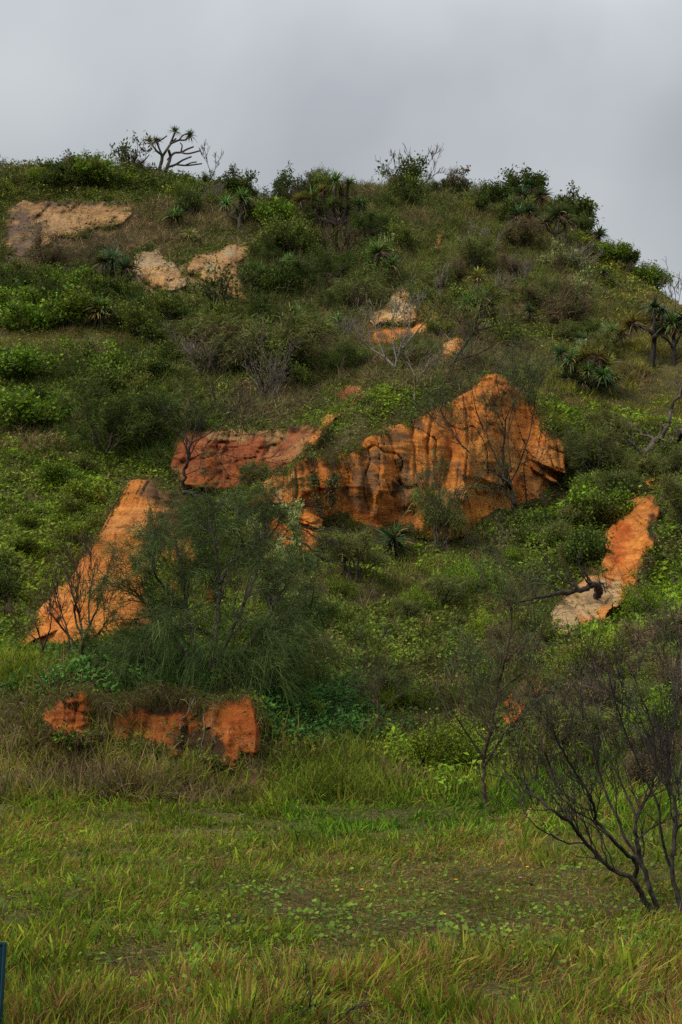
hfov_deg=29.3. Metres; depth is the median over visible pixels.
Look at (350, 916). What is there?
creeping vines
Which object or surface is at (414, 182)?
shrub
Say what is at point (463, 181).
shrub
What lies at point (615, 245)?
shrub
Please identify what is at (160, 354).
shrub
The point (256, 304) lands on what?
shrub
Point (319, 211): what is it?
bare shrub
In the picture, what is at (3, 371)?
shrub
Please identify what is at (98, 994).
meadow grass
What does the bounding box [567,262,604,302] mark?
shrub
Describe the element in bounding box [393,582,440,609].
shrub
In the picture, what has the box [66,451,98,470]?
shrub
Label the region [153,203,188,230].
screw pine
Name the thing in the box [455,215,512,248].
bare shrub
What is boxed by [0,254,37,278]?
shrub
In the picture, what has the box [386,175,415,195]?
shrub
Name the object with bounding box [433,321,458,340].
bare shrub
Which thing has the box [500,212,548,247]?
shrub
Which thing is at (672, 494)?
shrub
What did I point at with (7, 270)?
shrub
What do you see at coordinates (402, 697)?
shrub
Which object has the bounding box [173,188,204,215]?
shrub
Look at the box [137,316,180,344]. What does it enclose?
shrub
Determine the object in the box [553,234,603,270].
bare shrub
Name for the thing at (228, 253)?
clay outcrop
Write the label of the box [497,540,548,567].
shrub
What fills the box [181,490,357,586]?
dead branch
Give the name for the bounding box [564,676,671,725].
shrub
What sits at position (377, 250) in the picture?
screw pine
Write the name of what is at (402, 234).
shrub
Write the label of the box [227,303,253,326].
shrub
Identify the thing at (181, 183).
shrub
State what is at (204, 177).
shrub
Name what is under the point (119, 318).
shrub
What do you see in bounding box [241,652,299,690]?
shrub
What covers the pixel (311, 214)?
shrub
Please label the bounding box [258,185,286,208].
shrub
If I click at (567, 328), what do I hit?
shrub
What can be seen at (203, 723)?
hanging root
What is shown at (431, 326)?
shrub
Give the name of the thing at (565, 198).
shrub
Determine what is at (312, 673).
shrub
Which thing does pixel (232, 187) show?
shrub
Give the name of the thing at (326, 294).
shrub
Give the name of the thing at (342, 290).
shrub
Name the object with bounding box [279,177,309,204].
bare shrub
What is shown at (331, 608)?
shrub
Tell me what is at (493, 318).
shrub
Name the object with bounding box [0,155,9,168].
shrub
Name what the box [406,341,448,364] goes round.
shrub
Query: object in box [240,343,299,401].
bare shrub
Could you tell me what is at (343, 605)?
shrub
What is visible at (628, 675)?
shrub
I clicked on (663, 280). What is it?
leafless shrub
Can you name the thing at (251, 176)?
shrub
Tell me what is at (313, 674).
shrub
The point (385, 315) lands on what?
clay outcrop
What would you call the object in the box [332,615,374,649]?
shrub
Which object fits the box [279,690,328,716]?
shrub
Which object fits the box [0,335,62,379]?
shrub
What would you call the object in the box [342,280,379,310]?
bare shrub
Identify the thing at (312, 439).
clay outcrop
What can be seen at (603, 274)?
screw pine
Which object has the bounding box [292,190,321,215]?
shrub
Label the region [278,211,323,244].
shrub
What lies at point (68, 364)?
shrub
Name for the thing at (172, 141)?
screw pine
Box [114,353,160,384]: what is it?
shrub
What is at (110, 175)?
shrub
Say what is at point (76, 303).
shrub
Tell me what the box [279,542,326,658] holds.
coastal shrub
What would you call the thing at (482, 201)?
shrub
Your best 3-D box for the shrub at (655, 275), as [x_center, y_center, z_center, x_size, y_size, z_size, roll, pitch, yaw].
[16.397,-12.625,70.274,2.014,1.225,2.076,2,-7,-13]
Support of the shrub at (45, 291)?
on the ground at (342, 440)
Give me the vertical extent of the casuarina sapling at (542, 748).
1.976 m
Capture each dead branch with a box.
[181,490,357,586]
[268,960,374,1020]
[462,503,632,616]
[654,963,674,1013]
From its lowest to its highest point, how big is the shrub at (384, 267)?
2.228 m
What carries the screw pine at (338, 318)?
on the ground at (342, 440)
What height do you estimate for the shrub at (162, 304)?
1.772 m
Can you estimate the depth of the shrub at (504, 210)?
72.38 m
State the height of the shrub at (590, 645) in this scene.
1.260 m
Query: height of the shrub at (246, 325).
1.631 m
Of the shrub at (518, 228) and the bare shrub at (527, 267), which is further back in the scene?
the shrub at (518, 228)
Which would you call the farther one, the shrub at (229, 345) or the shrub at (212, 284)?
the shrub at (212, 284)
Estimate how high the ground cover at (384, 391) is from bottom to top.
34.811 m
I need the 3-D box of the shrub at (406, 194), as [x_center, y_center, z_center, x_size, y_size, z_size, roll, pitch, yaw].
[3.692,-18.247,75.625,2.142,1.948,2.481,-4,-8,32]
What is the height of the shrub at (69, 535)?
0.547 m
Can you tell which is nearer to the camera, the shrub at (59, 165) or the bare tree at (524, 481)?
the bare tree at (524, 481)
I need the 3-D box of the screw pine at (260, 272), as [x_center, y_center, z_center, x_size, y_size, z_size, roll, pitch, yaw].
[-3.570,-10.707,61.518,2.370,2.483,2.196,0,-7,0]
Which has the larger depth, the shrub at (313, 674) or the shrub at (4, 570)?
the shrub at (4, 570)
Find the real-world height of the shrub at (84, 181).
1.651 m
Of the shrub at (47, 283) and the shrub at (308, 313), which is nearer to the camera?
the shrub at (308, 313)
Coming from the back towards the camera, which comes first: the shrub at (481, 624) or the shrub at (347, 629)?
the shrub at (481, 624)
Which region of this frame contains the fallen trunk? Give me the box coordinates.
[614,377,681,457]
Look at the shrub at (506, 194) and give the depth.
75.73 m
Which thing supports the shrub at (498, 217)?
on the ground at (342, 440)
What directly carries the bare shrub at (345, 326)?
on the ground at (342, 440)
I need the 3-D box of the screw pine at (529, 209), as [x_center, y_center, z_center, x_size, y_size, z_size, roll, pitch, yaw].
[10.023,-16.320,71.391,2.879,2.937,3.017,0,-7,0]
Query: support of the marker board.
on the ground at (342, 440)
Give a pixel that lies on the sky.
(588, 93)
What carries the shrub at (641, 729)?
on the ground at (342, 440)
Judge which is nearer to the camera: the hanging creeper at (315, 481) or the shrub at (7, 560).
the shrub at (7, 560)
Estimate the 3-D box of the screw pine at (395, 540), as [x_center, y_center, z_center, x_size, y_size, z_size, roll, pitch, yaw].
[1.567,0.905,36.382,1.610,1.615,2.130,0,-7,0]
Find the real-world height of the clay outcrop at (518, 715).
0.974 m
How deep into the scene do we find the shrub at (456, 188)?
77.80 m
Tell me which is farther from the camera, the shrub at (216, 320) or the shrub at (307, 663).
the shrub at (216, 320)
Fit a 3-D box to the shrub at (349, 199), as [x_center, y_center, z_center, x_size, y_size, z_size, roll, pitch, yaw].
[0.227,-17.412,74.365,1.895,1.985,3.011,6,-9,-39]
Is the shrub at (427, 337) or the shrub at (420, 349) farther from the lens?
the shrub at (427, 337)
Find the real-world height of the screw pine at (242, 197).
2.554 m
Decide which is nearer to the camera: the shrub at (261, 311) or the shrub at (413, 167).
the shrub at (261, 311)
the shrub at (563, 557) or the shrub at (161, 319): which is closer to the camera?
the shrub at (563, 557)
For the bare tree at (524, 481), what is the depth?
40.22 m
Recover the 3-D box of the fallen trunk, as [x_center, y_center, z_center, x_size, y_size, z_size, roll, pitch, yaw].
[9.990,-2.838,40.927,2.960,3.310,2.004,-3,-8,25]
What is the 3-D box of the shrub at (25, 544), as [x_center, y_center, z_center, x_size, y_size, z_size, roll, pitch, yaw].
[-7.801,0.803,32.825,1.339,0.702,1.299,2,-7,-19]
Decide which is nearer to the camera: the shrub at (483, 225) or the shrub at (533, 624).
the shrub at (533, 624)
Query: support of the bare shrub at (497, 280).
on the ground at (342, 440)
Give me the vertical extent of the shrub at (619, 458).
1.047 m
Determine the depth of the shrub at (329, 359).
48.33 m
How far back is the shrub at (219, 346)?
49.74 m
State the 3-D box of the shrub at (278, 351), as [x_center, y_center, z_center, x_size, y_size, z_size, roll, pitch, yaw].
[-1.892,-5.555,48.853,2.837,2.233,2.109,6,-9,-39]
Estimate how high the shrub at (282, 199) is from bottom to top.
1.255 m
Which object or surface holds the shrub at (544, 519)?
on the ground at (342, 440)
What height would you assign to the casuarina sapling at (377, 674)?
2.023 m
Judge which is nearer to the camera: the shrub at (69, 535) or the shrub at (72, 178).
the shrub at (69, 535)
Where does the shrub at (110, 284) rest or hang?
on the ground at (342, 440)
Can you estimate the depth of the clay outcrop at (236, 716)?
19.70 m
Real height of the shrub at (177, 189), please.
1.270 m
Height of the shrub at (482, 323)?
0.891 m
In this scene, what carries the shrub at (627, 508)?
on the ground at (342, 440)
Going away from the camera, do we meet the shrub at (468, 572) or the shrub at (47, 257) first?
the shrub at (468, 572)
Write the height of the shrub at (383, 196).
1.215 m
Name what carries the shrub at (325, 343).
on the ground at (342, 440)
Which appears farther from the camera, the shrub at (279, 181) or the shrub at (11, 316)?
the shrub at (279, 181)
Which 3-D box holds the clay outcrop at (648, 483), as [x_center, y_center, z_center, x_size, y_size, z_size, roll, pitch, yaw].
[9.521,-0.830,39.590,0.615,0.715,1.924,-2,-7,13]
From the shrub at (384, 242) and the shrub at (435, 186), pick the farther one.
the shrub at (435, 186)
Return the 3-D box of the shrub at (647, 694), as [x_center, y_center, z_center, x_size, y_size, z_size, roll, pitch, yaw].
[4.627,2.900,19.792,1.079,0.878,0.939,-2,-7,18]
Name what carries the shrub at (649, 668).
on the ground at (342, 440)
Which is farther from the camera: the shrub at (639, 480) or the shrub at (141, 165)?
the shrub at (141, 165)
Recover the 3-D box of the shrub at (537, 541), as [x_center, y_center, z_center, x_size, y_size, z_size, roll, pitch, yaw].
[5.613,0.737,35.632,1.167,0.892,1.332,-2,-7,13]
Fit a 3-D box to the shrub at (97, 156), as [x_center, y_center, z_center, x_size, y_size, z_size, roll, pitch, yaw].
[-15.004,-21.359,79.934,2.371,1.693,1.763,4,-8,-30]
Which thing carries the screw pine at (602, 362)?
on the ground at (342, 440)
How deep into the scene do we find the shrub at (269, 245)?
65.66 m
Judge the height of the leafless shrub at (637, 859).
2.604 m
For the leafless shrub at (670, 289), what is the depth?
61.19 m
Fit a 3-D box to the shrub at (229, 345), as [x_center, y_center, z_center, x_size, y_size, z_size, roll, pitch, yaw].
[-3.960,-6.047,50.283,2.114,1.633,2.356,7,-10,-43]
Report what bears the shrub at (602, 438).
on the ground at (342, 440)
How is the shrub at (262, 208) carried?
on the ground at (342, 440)
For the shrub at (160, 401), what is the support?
on the ground at (342, 440)
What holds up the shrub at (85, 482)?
on the ground at (342, 440)
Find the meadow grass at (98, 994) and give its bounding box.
[0,690,681,1023]
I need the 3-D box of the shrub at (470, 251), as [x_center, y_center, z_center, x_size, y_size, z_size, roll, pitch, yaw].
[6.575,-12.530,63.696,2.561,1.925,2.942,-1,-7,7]
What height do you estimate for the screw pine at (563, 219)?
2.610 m
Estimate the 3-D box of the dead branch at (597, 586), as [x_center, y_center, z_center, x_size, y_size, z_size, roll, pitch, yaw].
[4.826,1.186,30.350,3.983,2.962,2.568,0,-7,0]
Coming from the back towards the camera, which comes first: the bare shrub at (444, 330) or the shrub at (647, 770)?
the bare shrub at (444, 330)
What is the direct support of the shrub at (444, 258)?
on the ground at (342, 440)
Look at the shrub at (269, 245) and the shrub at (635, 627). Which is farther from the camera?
the shrub at (269, 245)
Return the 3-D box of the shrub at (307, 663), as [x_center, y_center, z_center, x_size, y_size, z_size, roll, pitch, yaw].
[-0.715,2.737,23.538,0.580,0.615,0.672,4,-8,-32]
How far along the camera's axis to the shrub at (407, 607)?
29.48 m
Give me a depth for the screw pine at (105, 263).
62.46 m
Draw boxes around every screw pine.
[83,292,115,329]
[88,245,144,278]
[143,125,201,176]
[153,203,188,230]
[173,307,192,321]
[181,227,197,242]
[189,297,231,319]
[215,185,258,229]
[246,260,282,289]
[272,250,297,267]
[287,300,322,318]
[290,169,370,233]
[330,312,345,327]
[358,233,401,278]
[370,517,420,560]
[452,266,501,325]
[498,193,541,229]
[512,178,553,209]
[518,301,539,320]
[537,197,584,239]
[549,342,627,394]
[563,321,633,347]
[588,222,609,241]
[597,266,613,282]
[598,400,611,412]
[617,294,681,367]
[662,307,681,365]
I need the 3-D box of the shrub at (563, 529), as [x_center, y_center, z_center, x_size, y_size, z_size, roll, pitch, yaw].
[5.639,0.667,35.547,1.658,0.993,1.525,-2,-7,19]
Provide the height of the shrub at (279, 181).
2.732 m
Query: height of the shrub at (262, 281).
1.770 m
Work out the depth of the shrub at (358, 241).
65.77 m
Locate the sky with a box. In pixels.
[0,0,681,304]
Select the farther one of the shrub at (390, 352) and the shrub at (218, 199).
the shrub at (218, 199)
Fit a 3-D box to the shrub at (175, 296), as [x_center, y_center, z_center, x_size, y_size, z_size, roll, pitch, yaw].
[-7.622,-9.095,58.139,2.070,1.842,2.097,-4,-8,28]
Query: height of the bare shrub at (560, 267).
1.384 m
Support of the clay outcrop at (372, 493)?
on the ground at (342, 440)
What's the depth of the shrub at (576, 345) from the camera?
51.68 m
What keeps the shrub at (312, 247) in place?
on the ground at (342, 440)
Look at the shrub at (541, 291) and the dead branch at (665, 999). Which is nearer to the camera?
the dead branch at (665, 999)
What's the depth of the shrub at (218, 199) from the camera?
74.04 m
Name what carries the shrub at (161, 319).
on the ground at (342, 440)
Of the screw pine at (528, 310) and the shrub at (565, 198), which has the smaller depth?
the screw pine at (528, 310)
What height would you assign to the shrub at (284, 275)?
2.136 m
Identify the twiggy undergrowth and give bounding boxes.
[0,158,677,681]
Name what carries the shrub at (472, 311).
on the ground at (342, 440)
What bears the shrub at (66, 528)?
on the ground at (342, 440)
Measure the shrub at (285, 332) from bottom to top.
3.132 m
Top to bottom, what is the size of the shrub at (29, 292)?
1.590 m
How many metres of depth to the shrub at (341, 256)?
63.97 m
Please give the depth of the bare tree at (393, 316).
46.97 m
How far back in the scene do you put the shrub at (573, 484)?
39.33 m
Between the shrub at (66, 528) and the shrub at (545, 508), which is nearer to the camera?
the shrub at (66, 528)
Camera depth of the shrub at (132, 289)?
59.74 m
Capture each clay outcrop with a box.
[1,194,132,256]
[22,459,213,645]
[42,688,240,766]
[132,247,186,290]
[170,426,320,491]
[187,244,247,302]
[201,697,260,757]
[246,374,565,555]
[306,389,364,447]
[338,386,361,398]
[366,305,443,344]
[370,288,416,325]
[440,338,463,356]
[502,671,558,724]
[551,495,660,633]
[646,477,659,489]
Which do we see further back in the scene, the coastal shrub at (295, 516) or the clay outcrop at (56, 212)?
the clay outcrop at (56, 212)
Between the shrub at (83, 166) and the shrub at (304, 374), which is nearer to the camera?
the shrub at (304, 374)
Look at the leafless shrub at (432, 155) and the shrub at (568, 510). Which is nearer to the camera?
the shrub at (568, 510)
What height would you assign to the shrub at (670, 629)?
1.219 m
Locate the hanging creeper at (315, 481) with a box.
[306,457,324,520]
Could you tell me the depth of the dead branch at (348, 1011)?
6.74 m
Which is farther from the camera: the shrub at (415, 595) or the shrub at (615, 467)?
the shrub at (615, 467)
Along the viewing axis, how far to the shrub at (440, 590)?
31.25 m
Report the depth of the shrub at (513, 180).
77.35 m
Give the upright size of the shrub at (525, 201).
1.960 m
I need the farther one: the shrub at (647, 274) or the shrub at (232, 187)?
the shrub at (232, 187)
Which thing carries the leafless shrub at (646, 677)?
on the ground at (342, 440)
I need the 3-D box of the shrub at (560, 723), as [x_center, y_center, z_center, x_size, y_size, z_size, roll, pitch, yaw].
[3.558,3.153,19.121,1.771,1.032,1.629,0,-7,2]
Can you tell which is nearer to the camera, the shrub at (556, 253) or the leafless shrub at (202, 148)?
the shrub at (556, 253)
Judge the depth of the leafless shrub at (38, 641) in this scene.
23.24 m
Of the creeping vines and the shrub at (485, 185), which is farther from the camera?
the shrub at (485, 185)
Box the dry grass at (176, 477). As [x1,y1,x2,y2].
[0,197,662,775]
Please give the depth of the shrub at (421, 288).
59.71 m
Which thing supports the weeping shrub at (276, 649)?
on the ground at (342, 440)
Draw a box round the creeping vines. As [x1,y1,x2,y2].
[0,833,681,1018]
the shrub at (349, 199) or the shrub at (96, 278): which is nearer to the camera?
the shrub at (96, 278)
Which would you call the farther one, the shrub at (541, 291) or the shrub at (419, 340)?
the shrub at (541, 291)
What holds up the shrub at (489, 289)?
on the ground at (342, 440)
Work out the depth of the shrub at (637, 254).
70.59 m
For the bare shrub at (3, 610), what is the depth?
27.71 m
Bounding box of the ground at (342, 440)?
[0,178,681,1023]
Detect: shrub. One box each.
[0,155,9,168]
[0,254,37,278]
[0,264,33,286]
[0,276,25,296]
[0,280,52,306]
[0,292,71,331]
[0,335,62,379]
[0,348,30,379]
[0,378,79,430]
[0,548,27,571]
[0,560,27,593]
[0,571,28,604]
[0,584,67,651]
[0,593,22,614]
[1,291,29,314]
[3,531,55,554]
[8,379,64,400]
[12,512,43,527]
[13,384,70,411]
[19,223,80,270]
[21,160,71,186]
[22,280,109,325]
[23,164,49,181]
[23,523,118,655]
[24,261,75,289]
[33,277,60,295]
[35,283,60,300]
[35,456,87,482]
[36,149,71,173]
[45,265,106,291]
[48,493,89,515]
[49,367,153,455]
[50,354,84,380]
[51,274,116,299]
[51,447,351,722]
[52,529,87,545]
[58,518,90,538]
[59,477,109,503]
[60,337,108,365]
[62,150,111,179]
[65,477,94,487]
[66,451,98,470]
[69,164,94,185]
[71,354,124,394]
[72,151,136,188]
[72,509,105,527]
[73,170,102,188]
[77,344,140,375]
[79,273,101,285]
[81,146,108,164]
[86,160,119,187]
[89,297,117,326]
[100,267,137,294]
[102,298,162,337]
[104,385,215,449]
[109,130,159,170]
[113,367,157,397]
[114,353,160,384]
[115,300,147,327]
[115,385,188,447]
[116,381,167,417]
[118,279,144,299]
[122,153,153,170]
[122,386,182,424]
[124,285,182,306]
[125,340,177,374]
[128,317,148,339]
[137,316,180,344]
[139,288,191,322]
[139,309,166,328]
[141,296,156,311]
[141,534,238,643]
[148,286,197,317]
[151,337,186,361]
[154,321,185,343]
[161,324,187,353]
[170,305,277,346]
[171,179,194,192]
[172,182,192,198]
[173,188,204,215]
[174,312,265,347]
[177,331,220,376]
[183,316,264,363]
[185,325,269,375]
[191,257,252,306]
[195,336,242,376]
[197,169,215,182]
[198,179,230,199]
[199,141,223,179]
[201,189,236,206]
[208,164,259,194]
[213,165,255,197]
[214,302,342,378]
[215,337,259,372]
[216,298,245,315]
[218,311,277,335]
[223,318,272,338]
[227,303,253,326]
[234,280,321,329]
[235,177,258,196]
[235,264,267,282]
[236,261,272,282]
[236,458,271,484]
[240,262,277,293]
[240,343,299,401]
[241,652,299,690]
[243,194,299,223]
[245,233,283,258]
[245,498,305,619]
[245,598,298,645]
[245,657,316,698]
[246,299,274,327]
[247,246,279,267]
[251,212,313,252]
[252,583,348,628]
[253,335,318,385]
[256,224,293,250]
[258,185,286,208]
[265,252,305,292]
[270,160,300,197]
[273,318,336,358]
[277,361,315,386]
[278,196,294,204]
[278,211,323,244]
[278,221,323,257]
[278,307,318,324]
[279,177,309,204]
[279,187,292,202]
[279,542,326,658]
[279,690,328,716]
[285,661,322,683]
[286,171,314,194]
[289,241,377,291]
[289,650,317,669]
[289,659,335,688]
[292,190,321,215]
[294,356,317,368]
[295,184,356,227]
[296,166,329,190]
[298,195,335,231]
[301,242,326,261]
[301,312,342,335]
[307,162,345,199]
[308,250,341,276]
[310,209,379,253]
[310,523,395,581]
[317,290,344,311]
[321,340,370,375]
[322,598,361,623]
[323,265,367,286]
[324,576,362,598]
[326,260,390,307]
[327,313,362,336]
[330,252,353,264]
[331,191,364,210]
[332,337,374,367]
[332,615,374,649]
[334,603,373,626]
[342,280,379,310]
[345,254,393,288]
[347,202,393,240]
[357,237,374,257]
[358,231,400,256]
[367,704,490,770]
[372,667,419,697]
[373,150,431,184]
[373,685,398,709]
[374,143,445,180]
[378,192,398,207]
[381,170,435,199]
[382,342,418,364]
[383,216,417,249]
[385,678,436,707]
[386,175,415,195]
[387,596,427,618]
[388,173,431,190]
[389,173,423,205]
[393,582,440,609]
[395,336,436,345]
[398,348,411,367]
[400,343,431,365]
[404,283,438,300]
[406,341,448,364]
[406,478,472,552]
[412,337,443,350]
[414,260,462,287]
[418,316,459,336]
[420,569,481,605]
[421,332,436,343]
[424,548,491,582]
[429,176,455,193]
[430,253,459,270]
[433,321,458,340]
[435,254,468,279]
[439,166,471,192]
[442,161,476,193]
[446,275,490,312]
[450,556,516,597]
[454,229,499,268]
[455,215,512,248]
[457,317,484,339]
[460,230,495,256]
[462,303,485,318]
[463,604,499,639]
[466,222,502,236]
[469,187,493,211]
[470,590,681,916]
[475,177,512,201]
[476,616,548,670]
[478,318,492,334]
[480,306,501,324]
[480,318,527,346]
[481,279,503,297]
[488,268,516,291]
[492,186,515,201]
[493,223,536,248]
[494,196,520,223]
[495,609,565,642]
[496,203,519,220]
[496,252,525,275]
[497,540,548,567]
[498,163,549,194]
[499,189,535,215]
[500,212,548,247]
[501,214,539,247]
[503,247,540,279]
[515,271,578,308]
[517,278,538,305]
[517,693,570,718]
[518,506,572,538]
[521,519,575,548]
[523,696,650,748]
[525,525,565,550]
[527,618,637,681]
[527,700,551,730]
[529,499,571,518]
[532,254,575,276]
[532,565,681,797]
[534,237,579,266]
[534,270,598,333]
[535,180,603,224]
[546,668,651,727]
[548,318,593,340]
[552,476,644,522]
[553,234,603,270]
[553,500,589,529]
[554,190,575,203]
[555,417,628,473]
[555,703,631,744]
[556,540,579,564]
[561,465,586,489]
[561,470,622,493]
[562,524,616,565]
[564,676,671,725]
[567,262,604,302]
[568,209,596,233]
[568,338,586,361]
[569,488,627,528]
[571,625,669,686]
[573,299,602,311]
[573,334,614,358]
[574,467,650,492]
[579,315,603,336]
[579,405,637,434]
[579,494,634,527]
[581,238,597,255]
[584,326,618,349]
[587,461,643,486]
[591,238,634,261]
[592,673,680,737]
[594,468,638,496]
[596,702,670,757]
[599,319,617,332]
[602,661,636,684]
[603,444,646,470]
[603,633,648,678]
[603,719,656,757]
[605,239,622,257]
[606,477,645,493]
[612,599,681,660]
[612,677,673,712]
[614,577,671,616]
[616,261,634,271]
[616,635,681,684]
[618,736,681,788]
[621,452,660,477]
[625,247,640,264]
[627,259,673,288]
[628,658,675,688]
[628,663,677,704]
[636,267,664,282]
[638,260,662,283]
[640,433,681,470]
[640,610,681,651]
[648,653,681,710]
[649,443,681,475]
[651,463,681,524]
[657,259,667,302]
[660,273,681,312]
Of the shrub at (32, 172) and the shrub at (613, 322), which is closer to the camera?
the shrub at (613, 322)
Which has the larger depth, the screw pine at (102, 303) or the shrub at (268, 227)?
the shrub at (268, 227)
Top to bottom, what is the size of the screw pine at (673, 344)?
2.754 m
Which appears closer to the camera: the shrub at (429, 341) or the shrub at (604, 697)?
the shrub at (604, 697)
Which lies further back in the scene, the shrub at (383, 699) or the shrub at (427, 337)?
the shrub at (427, 337)
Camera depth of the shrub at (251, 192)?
79.76 m
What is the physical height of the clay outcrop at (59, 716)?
1.200 m
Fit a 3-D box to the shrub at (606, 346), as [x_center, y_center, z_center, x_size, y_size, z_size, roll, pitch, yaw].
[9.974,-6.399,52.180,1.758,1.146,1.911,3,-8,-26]
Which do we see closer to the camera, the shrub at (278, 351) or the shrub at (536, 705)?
the shrub at (536, 705)
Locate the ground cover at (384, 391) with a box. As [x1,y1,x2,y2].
[0,157,681,801]
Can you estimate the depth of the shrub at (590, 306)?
58.14 m
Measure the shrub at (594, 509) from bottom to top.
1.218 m
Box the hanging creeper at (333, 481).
[321,458,342,508]
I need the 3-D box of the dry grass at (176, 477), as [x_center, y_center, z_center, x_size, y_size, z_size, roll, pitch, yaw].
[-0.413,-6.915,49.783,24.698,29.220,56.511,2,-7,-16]
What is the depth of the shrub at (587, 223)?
72.01 m
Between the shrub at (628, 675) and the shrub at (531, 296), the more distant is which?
the shrub at (531, 296)
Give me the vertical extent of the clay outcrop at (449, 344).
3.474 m
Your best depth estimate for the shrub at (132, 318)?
54.95 m
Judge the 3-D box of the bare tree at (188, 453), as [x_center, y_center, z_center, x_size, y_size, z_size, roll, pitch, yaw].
[-3.515,-2.189,38.568,3.794,3.864,3.079,-6,-9,41]
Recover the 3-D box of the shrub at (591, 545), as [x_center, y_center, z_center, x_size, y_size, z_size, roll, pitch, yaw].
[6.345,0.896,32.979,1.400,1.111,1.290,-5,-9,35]
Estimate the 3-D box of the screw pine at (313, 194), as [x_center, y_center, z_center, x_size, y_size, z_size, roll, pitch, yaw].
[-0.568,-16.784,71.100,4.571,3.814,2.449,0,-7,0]
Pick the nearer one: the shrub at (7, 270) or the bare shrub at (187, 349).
the bare shrub at (187, 349)
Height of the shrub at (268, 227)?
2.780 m
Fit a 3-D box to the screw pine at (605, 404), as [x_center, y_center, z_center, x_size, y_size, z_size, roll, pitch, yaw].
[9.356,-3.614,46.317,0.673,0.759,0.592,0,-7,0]
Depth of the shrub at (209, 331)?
50.39 m
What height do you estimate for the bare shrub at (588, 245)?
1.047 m
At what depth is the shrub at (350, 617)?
27.75 m
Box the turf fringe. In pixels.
[31,377,474,740]
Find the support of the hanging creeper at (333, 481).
hanging from the clay outcrop at (372, 493)
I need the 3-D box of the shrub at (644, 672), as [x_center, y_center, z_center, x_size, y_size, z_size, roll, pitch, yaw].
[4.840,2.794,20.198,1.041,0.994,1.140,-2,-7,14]
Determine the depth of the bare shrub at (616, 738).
17.54 m
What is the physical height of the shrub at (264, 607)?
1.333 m
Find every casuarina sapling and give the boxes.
[327,619,420,733]
[398,442,500,554]
[424,509,572,804]
[496,647,594,796]
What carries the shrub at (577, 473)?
on the ground at (342, 440)
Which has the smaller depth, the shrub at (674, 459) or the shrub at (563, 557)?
the shrub at (563, 557)
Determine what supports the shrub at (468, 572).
on the ground at (342, 440)
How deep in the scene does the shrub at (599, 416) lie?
43.86 m
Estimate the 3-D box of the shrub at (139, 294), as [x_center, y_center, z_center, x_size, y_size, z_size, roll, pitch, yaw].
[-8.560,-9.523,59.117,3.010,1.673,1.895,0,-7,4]
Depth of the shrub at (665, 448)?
40.28 m
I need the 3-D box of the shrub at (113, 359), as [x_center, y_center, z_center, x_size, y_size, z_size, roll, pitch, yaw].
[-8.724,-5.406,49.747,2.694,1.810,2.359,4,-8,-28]
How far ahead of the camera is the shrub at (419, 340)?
49.18 m
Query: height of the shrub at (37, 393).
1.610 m
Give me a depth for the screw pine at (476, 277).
55.78 m
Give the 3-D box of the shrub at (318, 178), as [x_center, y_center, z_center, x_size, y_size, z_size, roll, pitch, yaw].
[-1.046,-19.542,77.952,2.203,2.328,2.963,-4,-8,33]
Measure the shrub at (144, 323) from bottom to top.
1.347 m
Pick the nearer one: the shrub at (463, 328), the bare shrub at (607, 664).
the bare shrub at (607, 664)
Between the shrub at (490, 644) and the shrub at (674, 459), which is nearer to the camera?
the shrub at (490, 644)
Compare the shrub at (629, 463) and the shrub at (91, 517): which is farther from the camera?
the shrub at (629, 463)
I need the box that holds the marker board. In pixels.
[0,942,6,1023]
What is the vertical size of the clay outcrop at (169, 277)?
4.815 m
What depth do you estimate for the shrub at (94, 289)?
58.57 m
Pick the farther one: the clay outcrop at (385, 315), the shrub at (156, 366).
the clay outcrop at (385, 315)
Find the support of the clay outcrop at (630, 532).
on the ground at (342, 440)
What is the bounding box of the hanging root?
[178,697,215,745]
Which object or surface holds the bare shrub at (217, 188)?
on the ground at (342, 440)
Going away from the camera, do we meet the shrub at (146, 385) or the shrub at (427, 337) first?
the shrub at (146, 385)
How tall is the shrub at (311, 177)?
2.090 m
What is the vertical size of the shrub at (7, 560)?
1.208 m
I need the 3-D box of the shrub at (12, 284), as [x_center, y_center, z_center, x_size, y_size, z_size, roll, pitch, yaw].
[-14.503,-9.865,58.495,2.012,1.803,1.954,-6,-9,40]
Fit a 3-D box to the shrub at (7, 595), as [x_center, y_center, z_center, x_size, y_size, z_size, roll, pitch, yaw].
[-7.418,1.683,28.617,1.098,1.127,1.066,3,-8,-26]
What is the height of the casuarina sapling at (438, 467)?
3.730 m
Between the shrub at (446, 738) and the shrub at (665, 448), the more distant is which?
the shrub at (665, 448)
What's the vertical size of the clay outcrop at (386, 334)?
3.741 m
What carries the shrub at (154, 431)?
on the ground at (342, 440)
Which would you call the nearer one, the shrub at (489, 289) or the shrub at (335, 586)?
the shrub at (335, 586)
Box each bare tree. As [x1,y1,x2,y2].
[158,369,292,494]
[235,322,316,401]
[350,255,451,377]
[392,323,446,400]
[400,312,593,519]
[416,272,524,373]
[509,429,556,507]
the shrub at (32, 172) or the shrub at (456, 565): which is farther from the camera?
the shrub at (32, 172)
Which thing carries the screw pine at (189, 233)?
on the ground at (342, 440)

